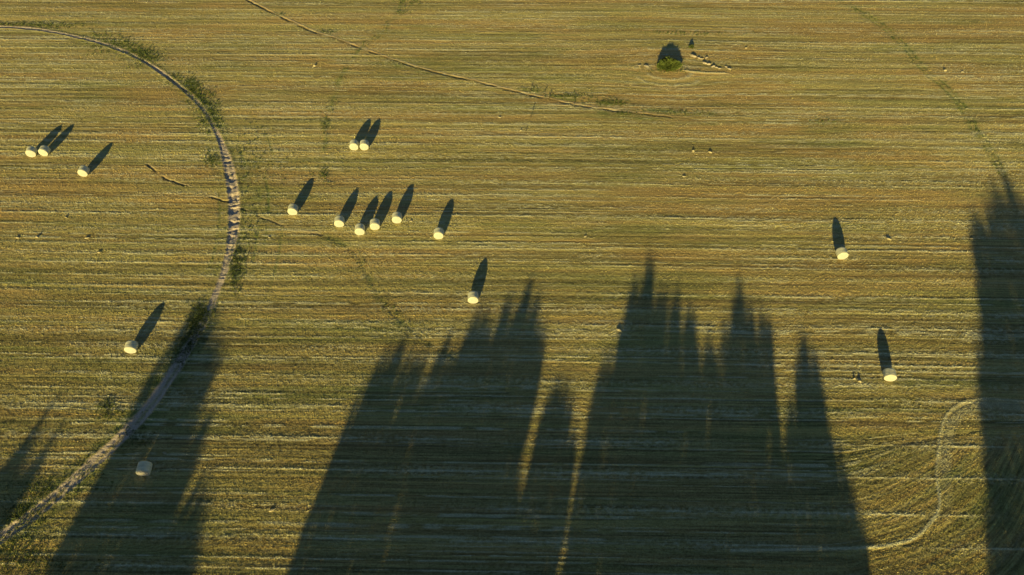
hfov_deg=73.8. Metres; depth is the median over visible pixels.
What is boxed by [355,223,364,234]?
round bale
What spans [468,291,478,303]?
round bale
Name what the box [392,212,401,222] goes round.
round bale
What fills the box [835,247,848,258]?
round bale
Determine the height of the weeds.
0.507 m
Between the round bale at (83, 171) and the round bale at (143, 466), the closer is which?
the round bale at (143, 466)
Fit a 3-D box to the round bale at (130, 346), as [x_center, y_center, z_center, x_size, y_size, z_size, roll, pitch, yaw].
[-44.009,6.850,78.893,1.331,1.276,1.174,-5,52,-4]
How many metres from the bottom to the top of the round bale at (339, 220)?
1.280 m
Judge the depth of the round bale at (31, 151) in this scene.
99.48 m
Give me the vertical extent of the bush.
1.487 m
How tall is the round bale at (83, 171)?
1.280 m
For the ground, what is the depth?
85.85 m
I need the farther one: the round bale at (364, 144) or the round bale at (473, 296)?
the round bale at (364, 144)
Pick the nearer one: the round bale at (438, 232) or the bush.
the round bale at (438, 232)
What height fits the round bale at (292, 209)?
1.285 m
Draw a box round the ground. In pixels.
[0,0,1023,574]
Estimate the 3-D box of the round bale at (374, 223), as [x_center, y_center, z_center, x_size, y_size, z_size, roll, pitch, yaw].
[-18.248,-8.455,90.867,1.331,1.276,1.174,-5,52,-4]
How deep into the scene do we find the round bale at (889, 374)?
76.27 m
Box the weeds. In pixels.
[0,0,1002,574]
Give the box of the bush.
[657,56,681,71]
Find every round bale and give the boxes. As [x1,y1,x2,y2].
[25,146,37,156]
[38,145,50,155]
[78,165,89,176]
[124,340,137,353]
[136,461,152,475]
[288,204,297,214]
[334,215,344,226]
[349,139,358,149]
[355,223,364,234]
[360,139,368,149]
[370,218,379,229]
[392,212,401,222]
[434,227,443,238]
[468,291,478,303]
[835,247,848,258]
[883,368,896,380]
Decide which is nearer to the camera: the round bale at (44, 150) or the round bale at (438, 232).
the round bale at (438, 232)
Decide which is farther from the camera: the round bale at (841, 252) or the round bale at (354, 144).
the round bale at (354, 144)

